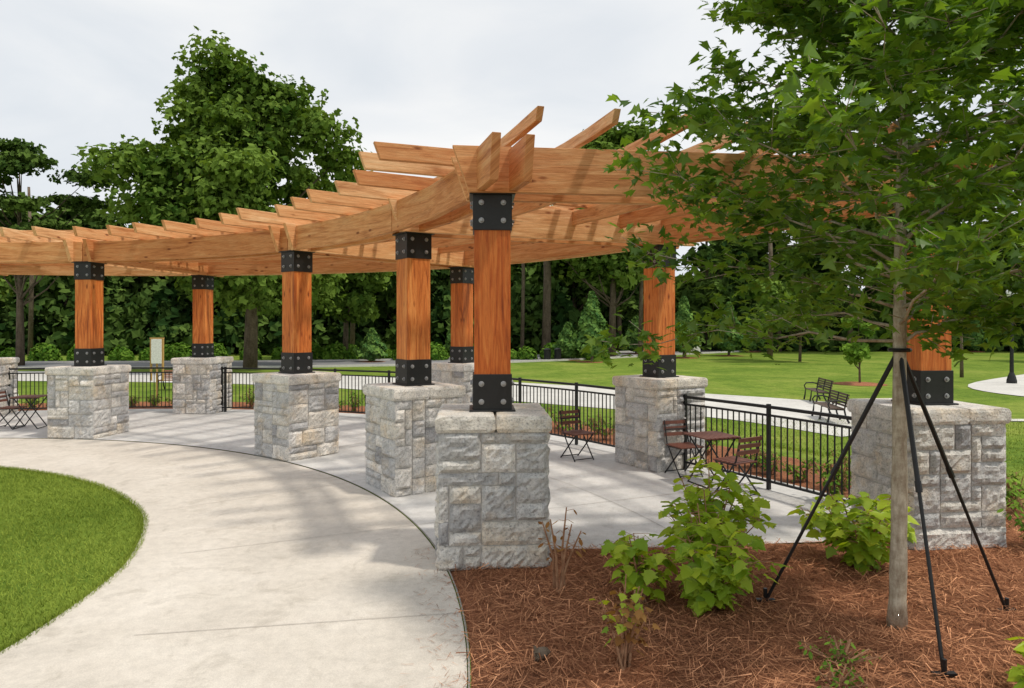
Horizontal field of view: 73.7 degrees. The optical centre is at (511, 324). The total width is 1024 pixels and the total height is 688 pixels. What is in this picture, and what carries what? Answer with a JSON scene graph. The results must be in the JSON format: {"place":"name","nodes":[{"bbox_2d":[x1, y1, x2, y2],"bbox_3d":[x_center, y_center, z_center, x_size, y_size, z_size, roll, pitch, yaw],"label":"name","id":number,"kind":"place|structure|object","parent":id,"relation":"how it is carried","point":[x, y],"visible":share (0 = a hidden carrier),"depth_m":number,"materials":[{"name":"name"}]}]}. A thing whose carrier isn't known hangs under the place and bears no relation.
{"place":"outdoors","nodes":[
{"label":"outdoors","id":0,"kind":"place"},
{"bbox_2d":[0,465,149,653],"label":"lawn grass","id":1,"kind":"structure","parent":0,"point":[138,512],"depth_m":7.56,"materials":[{"name":"green plant"}]},
{"bbox_2d":[0,438,466,687],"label":"concrete path","id":2,"kind":"structure","parent":0,"point":[161,584],"depth_m":6.06,"materials":[{"name":"beige concrete"}]},
{"bbox_2d":[401,547,466,687],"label":"stray straw","id":3,"kind":"object","parent":2,"relation":"on","point":[444,624],"visible":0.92,"depth_m":5.34,"materials":[{"name":"brown plant"}]},
{"bbox_2d":[18,349,759,366],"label":"park road","id":4,"kind":"structure","parent":0,"point":[233,363],"depth_m":52.98,"materials":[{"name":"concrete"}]},
{"bbox_2d":[543,348,550,359],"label":"trash can","id":5,"kind":"object","parent":4,"relation":"on","point":[547,353],"visible":0.86,"depth_m":56.60,"materials":[{"name":"black metal"}]},
{"bbox_2d":[554,348,561,358],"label":"trash can","id":6,"kind":"object","parent":4,"relation":"on","point":[557,353],"visible":0.89,"depth_m":57.15,"materials":[{"name":"black metal"}]},
{"bbox_2d":[552,321,581,358],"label":"young tree","id":7,"kind":"object","parent":4,"relation":"on","point":[567,346],"visible":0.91,"depth_m":58.11,"materials":[{"name":"green plant"}]},
{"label":"mulch ring","id":8,"kind":"object","parent":4,"relation":"on","visible":0},
{"bbox_2d":[623,315,643,352],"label":"young tree","id":9,"kind":"object","parent":8,"relation":"on","point":[631,338],"visible":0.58,"depth_m":70.16,"materials":[{"name":"green plant"}]},
{"bbox_2d":[0,409,852,548],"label":"pergola floor","id":10,"kind":"structure","parent":0,"point":[605,475],"depth_m":10.36,"materials":[{"name":"concrete"}]},
{"bbox_2d":[0,357,19,415],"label":"stone pier","id":11,"kind":"structure","parent":10,"relation":"on","point":[6,363],"depth_m":18.13,"materials":[{"name":"stone"}]},
{"bbox_2d":[0,390,25,428],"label":"bistro chair","id":12,"kind":"object","parent":10,"relation":"on","point":[8,407],"visible":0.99,"depth_m":15.76,"materials":[{"name":"black metal"}]},
{"bbox_2d":[10,395,46,429],"bbox_3d":[-11.060,1.998,15.680,0.587,0.736,0.600,0,0,-10],"label":"bistro table","id":13,"kind":"object","parent":10,"relation":"on","point":[26,397],"visible":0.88,"depth_m":15.49,"materials":[{"name":"black metal"}]},
{"bbox_2d":[45,364,130,439],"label":"stone pier","id":14,"kind":"structure","parent":10,"relation":"on","point":[88,403],"depth_m":14.20,"materials":[{"name":"stone"}]},
{"bbox_2d":[171,356,233,413],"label":"stone pier","id":15,"kind":"structure","parent":10,"relation":"on","point":[197,386],"depth_m":18.10,"materials":[{"name":"stone"}]},
{"bbox_2d":[0,106,995,411],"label":"pergola","id":16,"kind":"object","parent":15,"relation":"on","point":[484,216],"visible":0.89,"depth_m":10.41,"materials":[{"name":"brown wood"}]},
{"bbox_2d":[252,371,340,462],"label":"stone pier","id":17,"kind":"structure","parent":10,"relation":"on","point":[296,416],"depth_m":12.12,"materials":[{"name":"stone"}]},
{"bbox_2d":[4,417,764,687],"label":"pavement joints","id":18,"kind":"object","parent":10,"relation":"on","point":[377,529],"visible":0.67,"depth_m":7.37,"materials":[{"name":"grey concrete"}]},
{"bbox_2d":[363,381,465,496],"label":"stone pier","id":19,"kind":"structure","parent":10,"relation":"on","point":[400,443],"depth_m":9.57,"materials":[{"name":"stone"}]},
{"bbox_2d":[8,367,851,501],"bbox_3d":[-6.076,1.750,15.068,24.410,1.232,6.097,0,0,19],"label":"railing fence","id":20,"kind":"object","parent":10,"relation":"on","point":[768,415],"visible":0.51,"depth_m":11.15,"materials":[{"name":"black metal"}]},
{"bbox_2d":[432,362,473,402],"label":"stone pier","id":21,"kind":"structure","parent":10,"relation":"on","point":[454,373],"depth_m":15.39,"materials":[{"name":"stone"}]},
{"bbox_2d":[434,403,551,570],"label":"stone pier","id":22,"kind":"structure","parent":10,"relation":"on","point":[493,498],"depth_m":6.59,"materials":[{"name":"stone"}]},
{"bbox_2d":[559,409,594,461],"bbox_3d":[1.147,1.943,12.042,0.440,0.850,0.500,0,0,-30],"label":"bistro chair","id":23,"kind":"object","parent":10,"relation":"on","point":[574,433],"visible":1,"depth_m":12.11,"materials":[{"name":"brown wood"}]},
{"bbox_2d":[612,375,707,472],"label":"stone pier","id":24,"kind":"structure","parent":10,"relation":"on","point":[645,407],"depth_m":11.18,"materials":[{"name":"stone"}]},
{"bbox_2d":[663,419,703,477],"bbox_3d":[2.701,1.943,10.754,0.440,0.850,0.500,0,0,-20],"label":"bistro chair","id":25,"kind":"object","parent":10,"relation":"on","point":[684,445],"visible":0.85,"depth_m":10.86,"materials":[{"name":"brown wood"}]},
{"bbox_2d":[683,431,740,488],"bbox_3d":[2.968,1.998,10.150,0.587,0.736,0.600,0,0,-20],"label":"bistro table","id":26,"kind":"object","parent":10,"relation":"on","point":[708,436],"visible":0.84,"depth_m":10.07,"materials":[{"name":"brown wood"}]},
{"bbox_2d":[713,435,761,495],"bbox_3d":[3.137,1.943,9.518,0.440,0.850,0.500,0,0,-30],"label":"bistro chair","id":27,"kind":"object","parent":10,"relation":"on","point":[736,460],"visible":0.76,"depth_m":9.40,"materials":[{"name":"brown wood"}]},
{"bbox_2d":[847,398,1010,550],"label":"stone pier","id":28,"kind":"structure","parent":10,"relation":"on","point":[972,437],"depth_m":7.18,"materials":[{"name":"stone"}]},
{"bbox_2d":[0,348,1023,687],"bbox_3d":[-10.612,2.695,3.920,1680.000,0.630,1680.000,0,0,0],"label":"ground","id":29,"kind":"structure","parent":0,"point":[756,374],"depth_m":31.37,"materials":[{"name":"green plant"}]},
{"bbox_2d":[0,137,120,365],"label":"spreading tree","id":30,"kind":"object","parent":29,"relation":"on","point":[18,157],"visible":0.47,"depth_m":48.73,"materials":[{"name":"green plant"}]},
{"bbox_2d":[150,338,163,394],"bbox_3d":[-14.560,1.764,27.990,0.564,2.492,0.117,0,0,0],"label":"information sign","id":31,"kind":"object","parent":29,"relation":"on","point":[156,351],"visible":0.89,"depth_m":27.93,"materials":[{"name":"white"}]},
{"bbox_2d":[158,370,172,389],"bbox_3d":[-15.400,2.547,31.529,1.800,0.897,0.675,0,0,0],"label":"park bench","id":32,"kind":"object","parent":29,"relation":"on","point":[167,377],"visible":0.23,"depth_m":31.73,"materials":[{"name":"brown wood"}]},
{"bbox_2d":[72,25,371,367],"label":"oak tree","id":33,"kind":"object","parent":29,"relation":"on","point":[237,128],"visible":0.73,"depth_m":43.63,"materials":[{"name":"green plant"}]},
{"bbox_2d":[0,341,609,360],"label":"hedge row","id":34,"kind":"object","parent":29,"relation":"on","point":[45,352],"visible":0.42,"depth_m":57.54,"materials":[{"name":"green plant"}]},
{"bbox_2d":[25,350,643,362],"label":"kerb","id":35,"kind":"structure","parent":29,"relation":"on","point":[233,361],"depth_m":54.66,"materials":[{"name":"grey concrete"}]},
{"bbox_2d":[311,169,392,358],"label":"oak tree","id":36,"kind":"object","parent":29,"relation":"on","point":[356,303],"visible":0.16,"depth_m":55.50,"materials":[{"name":"green plant"}]},
{"bbox_2d":[353,327,387,360],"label":"young tree","id":37,"kind":"object","parent":29,"relation":"on","point":[372,347],"visible":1,"depth_m":54.95,"materials":[{"name":"green plant"}]},
{"bbox_2d":[18,350,766,367],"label":"kerb","id":38,"kind":"structure","parent":29,"relation":"on","point":[376,365],"depth_m":49.84,"materials":[{"name":"grey concrete"}]},
{"bbox_2d":[27,187,773,356],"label":"woodland trunks","id":39,"kind":"object","parent":29,"relation":"on","point":[546,327],"visible":0.25,"depth_m":64.23,"materials":[{"name":"brown plant"}]},
{"bbox_2d":[18,371,851,435],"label":"concrete walk","id":40,"kind":"structure","parent":29,"relation":"on","point":[797,404],"depth_m":26.71,"materials":[{"name":"grey concrete"}]},
{"bbox_2d":[803,377,833,403],"bbox_3d":[11.928,2.547,26.596,0.675,0.897,1.800,0,0,8],"label":"park bench","id":41,"kind":"object","parent":40,"relation":"on","point":[817,390],"visible":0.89,"depth_m":26.54,"materials":[{"name":"black metal"}]},
{"bbox_2d":[811,389,849,423],"bbox_3d":[10.039,2.547,21.556,0.675,0.897,1.800,0,0,8],"label":"park bench","id":42,"kind":"object","parent":40,"relation":"on","point":[829,406],"visible":0.9,"depth_m":21.44,"materials":[{"name":"black metal"}]},
{"bbox_2d":[443,325,450,353],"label":"young tree","id":43,"kind":"object","parent":29,"relation":"on","point":[447,345],"visible":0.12,"depth_m":61.83,"materials":[{"name":"green plant"}]},
{"bbox_2d":[0,265,1023,355],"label":"understory bushes","id":44,"kind":"object","parent":29,"relation":"on","point":[136,326],"visible":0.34,"depth_m":69.46,"materials":[{"name":"green plant"}]},
{"bbox_2d":[0,204,1023,350],"bbox_3d":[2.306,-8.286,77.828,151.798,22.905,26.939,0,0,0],"label":"woodland trees","id":45,"kind":"object","parent":29,"relation":"on","point":[385,302],"visible":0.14,"depth_m":75.99,"materials":[{"name":"green plant"}]},
{"bbox_2d":[18,402,1023,536],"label":"planting bed","id":46,"kind":"object","parent":29,"relation":"on","point":[759,473],"visible":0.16,"depth_m":11.73,"materials":[{"name":"soil"}]},
{"bbox_2d":[23,394,41,407],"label":"leafy shrub","id":47,"kind":"object","parent":46,"relation":"on","point":[36,403],"visible":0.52,"depth_m":19.27,"materials":[{"name":"green plant"}]},
{"bbox_2d":[129,395,140,405],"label":"leafy shrub","id":48,"kind":"object","parent":46,"relation":"on","point":[133,399],"visible":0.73,"depth_m":19.59,"materials":[{"name":"green plant"}]},
{"bbox_2d":[143,394,160,405],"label":"leafy shrub","id":49,"kind":"object","parent":46,"relation":"on","point":[152,400],"visible":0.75,"depth_m":19.66,"materials":[{"name":"green plant"}]},
{"bbox_2d":[240,388,254,406],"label":"leafy shrub","id":50,"kind":"object","parent":46,"relation":"on","point":[251,399],"visible":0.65,"depth_m":19.66,"materials":[{"name":"green plant"}]},
{"bbox_2d":[342,392,363,410],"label":"leafy shrub","id":51,"kind":"object","parent":46,"relation":"on","point":[353,406],"visible":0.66,"depth_m":18.65,"materials":[{"name":"green plant"}]},
{"bbox_2d":[546,404,573,428],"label":"leafy shrub","id":52,"kind":"object","parent":46,"relation":"on","point":[555,415],"visible":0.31,"depth_m":15.57,"materials":[{"name":"green plant"}]},
{"bbox_2d":[555,414,586,430],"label":"leafy shrub","id":53,"kind":"object","parent":46,"relation":"on","point":[567,426],"visible":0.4,"depth_m":15.02,"materials":[{"name":"green plant"}]},
{"bbox_2d":[581,414,605,433],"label":"leafy shrub","id":54,"kind":"object","parent":46,"relation":"on","point":[589,419],"visible":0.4,"depth_m":14.77,"materials":[{"name":"green plant"}]},
{"bbox_2d":[590,413,612,439],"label":"leafy shrub","id":55,"kind":"object","parent":46,"relation":"on","point":[604,431],"visible":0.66,"depth_m":14.04,"materials":[{"name":"green plant"}]},
{"bbox_2d":[707,427,726,454],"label":"leafy shrub","id":56,"kind":"object","parent":46,"relation":"on","point":[708,451],"visible":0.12,"depth_m":12.36,"materials":[{"name":"green plant"}]},
{"bbox_2d":[732,448,776,466],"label":"leafy shrub","id":57,"kind":"object","parent":46,"relation":"on","point":[754,456],"visible":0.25,"depth_m":11.30,"materials":[{"name":"green plant"}]},
{"bbox_2d":[751,448,785,474],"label":"leafy shrub","id":58,"kind":"object","parent":46,"relation":"on","point":[764,460],"visible":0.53,"depth_m":10.76,"materials":[{"name":"green plant"}]},
{"bbox_2d":[778,457,819,481],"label":"leafy shrub","id":59,"kind":"object","parent":46,"relation":"on","point":[790,469],"visible":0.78,"depth_m":10.26,"materials":[{"name":"green plant"}]},
{"bbox_2d":[808,450,850,501],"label":"leafy shrub","id":60,"kind":"object","parent":46,"relation":"on","point":[837,482],"visible":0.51,"depth_m":9.04,"materials":[{"name":"green plant"}]},
{"bbox_2d":[809,450,850,489],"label":"leafy shrub","id":61,"kind":"object","parent":46,"relation":"on","point":[845,467],"visible":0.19,"depth_m":9.79,"materials":[{"name":"green plant"}]},
{"bbox_2d":[1005,470,1023,512],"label":"leafy shrub","id":62,"kind":"object","parent":46,"relation":"on","point":[1009,493],"visible":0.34,"depth_m":8.49,"materials":[{"name":"green plant"}]},
{"bbox_2d":[1006,484,1023,516],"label":"leafy shrub","id":63,"kind":"object","parent":46,"relation":"on","point":[1007,502],"visible":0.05,"depth_m":8.09,"materials":[{"name":"green plant"}]},
{"bbox_2d":[576,361,602,362],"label":"mulch ring","id":64,"kind":"object","parent":29,"relation":"on","point":[588,362],"visible":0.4,"depth_m":54.51,"materials":[{"name":"brown wood"}]},
{"bbox_2d":[572,291,611,360],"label":"young tree","id":65,"kind":"object","parent":29,"relation":"on","point":[592,321],"visible":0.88,"depth_m":54.95,"materials":[{"name":"green plant"}]},
{"bbox_2d":[551,116,657,356],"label":"oak tree","id":66,"kind":"object","parent":29,"relation":"on","point":[613,267],"visible":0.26,"depth_m":63.60,"materials":[{"name":"green plant"}]},
{"bbox_2d":[675,295,700,356],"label":"young tree","id":67,"kind":"object","parent":29,"relation":"on","point":[684,312],"visible":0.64,"depth_m":61.80,"materials":[{"name":"green plant"}]},
{"bbox_2d":[709,301,747,354],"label":"young tree","id":68,"kind":"object","parent":29,"relation":"on","point":[736,338],"visible":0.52,"depth_m":65.50,"materials":[{"name":"green plant"}]},
{"bbox_2d":[447,497,1023,687],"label":"mulch bed","id":69,"kind":"object","parent":29,"relation":"on","point":[771,621],"visible":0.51,"depth_m":5.32,"materials":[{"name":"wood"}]},
{"bbox_2d":[533,646,550,662],"bbox_3d":[0.212,2.305,4.796,0.126,0.102,0.121,0,0,0],"label":"rock","id":70,"kind":"object","parent":69,"relation":"on","point":[543,651],"visible":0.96,"depth_m":4.78,"materials":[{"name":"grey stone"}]},
{"bbox_2d":[537,507,585,593],"bbox_3d":[0.420,1.992,5.984,0.456,0.782,0.319,0,0,15],"label":"twiggy plant","id":71,"kind":"object","parent":69,"relation":"on","point":[556,584],"visible":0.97,"depth_m":6.00,"materials":[{"name":"brown plant"}]},
{"bbox_2d":[589,574,643,670],"bbox_3d":[0.723,2.040,4.711,0.364,0.687,0.274,0,0,0],"label":"twiggy plant","id":72,"kind":"object","parent":69,"relation":"on","point":[621,629],"visible":0.84,"depth_m":4.69,"materials":[{"name":"green plant"}]},
{"bbox_2d":[605,588,660,666],"bbox_3d":[0.815,2.102,4.667,0.372,0.568,0.305,0,0,0],"label":"twiggy plant","id":73,"kind":"object","parent":69,"relation":"on","point":[637,619],"visible":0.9,"depth_m":4.67,"materials":[{"name":"green plant"}]},
{"bbox_2d":[601,530,682,604],"bbox_3d":[1.090,2.078,5.904,0.677,0.617,0.710,0,0,0],"label":"hydrangea shrub","id":74,"kind":"object","parent":69,"relation":"on","point":[624,551],"visible":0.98,"depth_m":5.76,"materials":[{"name":"green plant"}]},
{"bbox_2d":[658,455,776,562],"bbox_3d":[1.860,1.797,6.141,1.026,1.177,0.962,0,0,0],"label":"hydrangea shrub","id":75,"kind":"object","parent":69,"relation":"on","point":[750,509],"visible":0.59,"depth_m":6.17,"materials":[{"name":"green plant"}]},
{"bbox_2d":[663,503,791,616],"bbox_3d":[1.690,1.940,5.699,0.950,0.921,1.068,0,0,0],"label":"hydrangea shrub","id":76,"kind":"object","parent":69,"relation":"on","point":[711,575],"visible":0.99,"depth_m":5.47,"materials":[{"name":"green plant"}]},
{"bbox_2d":[579,0,1023,629],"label":"maple tree","id":77,"kind":"object","parent":69,"relation":"on","point":[973,42],"visible":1,"depth_m":5.04,"materials":[{"name":"green plant"}]},
{"bbox_2d":[798,631,882,672],"bbox_3d":[2.239,2.274,4.764,0.498,0.230,0.419,0,0,-16],"label":"ground cover plant","id":78,"kind":"object","parent":69,"relation":"on","point":[855,659],"visible":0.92,"depth_m":4.71,"materials":[{"name":"green plant"}]},
{"bbox_2d":[815,661,868,687],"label":"ground cover plant","id":79,"kind":"object","parent":69,"relation":"on","point":[836,684],"visible":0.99,"depth_m":4.40,"materials":[{"name":"green plant"}]},
{"bbox_2d":[787,491,919,575],"bbox_3d":[3.317,2.022,6.716,1.004,0.798,1.171,0,0,-38],"label":"hydrangea shrub","id":80,"kind":"object","parent":69,"relation":"on","point":[860,540],"visible":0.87,"depth_m":6.57,"materials":[{"name":"green plant"}]},
{"bbox_2d":[755,348,1016,677],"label":"tree stakes","id":81,"kind":"object","parent":69,"relation":"on","point":[919,491],"visible":0.92,"depth_m":5.41,"materials":[{"name":"black metal"}]},
{"bbox_2d":[997,498,1023,541],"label":"leafy shrub","id":82,"kind":"object","parent":69,"relation":"on","point":[1018,520],"visible":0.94,"depth_m":7.18,"materials":[{"name":"green plant"}]},
{"bbox_2d":[1005,636,1023,687],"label":"hydrangea shrub","id":83,"kind":"object","parent":69,"relation":"on","point":[1016,674],"visible":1,"depth_m":4.28,"materials":[{"name":"green plant"}]},
{"bbox_2d":[743,314,764,350],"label":"young tree","id":84,"kind":"object","parent":29,"relation":"on","point":[754,345],"visible":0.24,"depth_m":75.47,"materials":[{"name":"green plant"}]},
{"bbox_2d":[745,274,824,361],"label":"young tree","id":85,"kind":"object","parent":29,"relation":"on","point":[776,288],"visible":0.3,"depth_m":54.66,"materials":[{"name":"green plant"}]},
{"bbox_2d":[833,382,886,385],"bbox_3d":[17.699,2.961,34.720,2.503,0.070,2.511,0,0,0],"label":"mulch ring","id":86,"kind":"object","parent":29,"relation":"on","point":[859,384],"visible":0.94,"depth_m":34.26,"materials":[{"name":"wood"}]},
{"bbox_2d":[839,317,878,382],"bbox_3d":[17.495,1.291,34.681,1.680,3.721,1.875,0,0,-41],"label":"young tree","id":87,"kind":"object","parent":86,"relation":"on","point":[855,353],"visible":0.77,"depth_m":34.51,"materials":[{"name":"green plant"}]},
{"bbox_2d":[707,418,1023,495],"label":"lawn grass","id":88,"kind":"structure","parent":29,"relation":"on","point":[838,455],"depth_m":17.69,"materials":[{"name":"green plant"}]},
{"bbox_2d":[954,270,976,377],"bbox_3d":[26.145,-0.105,39.360,2.941,6.513,2.204,0,0,-44],"label":"young tree","id":89,"kind":"object","parent":29,"relation":"on","point":[961,368],"depth_m":39.13,"materials":[{"name":"plant"}]},
{"bbox_2d":[963,319,988,350],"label":"young tree","id":90,"kind":"object","parent":29,"relation":"on","point":[978,338],"visible":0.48,"depth_m":75.54,"materials":[{"name":"green plant"}]},
{"bbox_2d":[968,374,1023,395],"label":"concrete walk","id":91,"kind":"structure","parent":29,"relation":"on","point":[999,385],"depth_m":33.10,"materials":[{"name":"beige concrete"}]},
{"bbox_2d":[1006,290,1016,383],"bbox_3d":[25.620,0.469,35.000,0.490,5.082,0.490,0,0,0],"label":"street lamp","id":92,"kind":"object","parent":91,"relation":"on","point":[1011,378],"visible":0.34,"depth_m":34.92,"materials":[{"name":"black metal"}]},
{"bbox_2d":[0,0,1023,289],"label":"sky","id":93,"kind":"structure","parent":0,"point":[432,73],"materials":[{"name":"white"}]}
]}

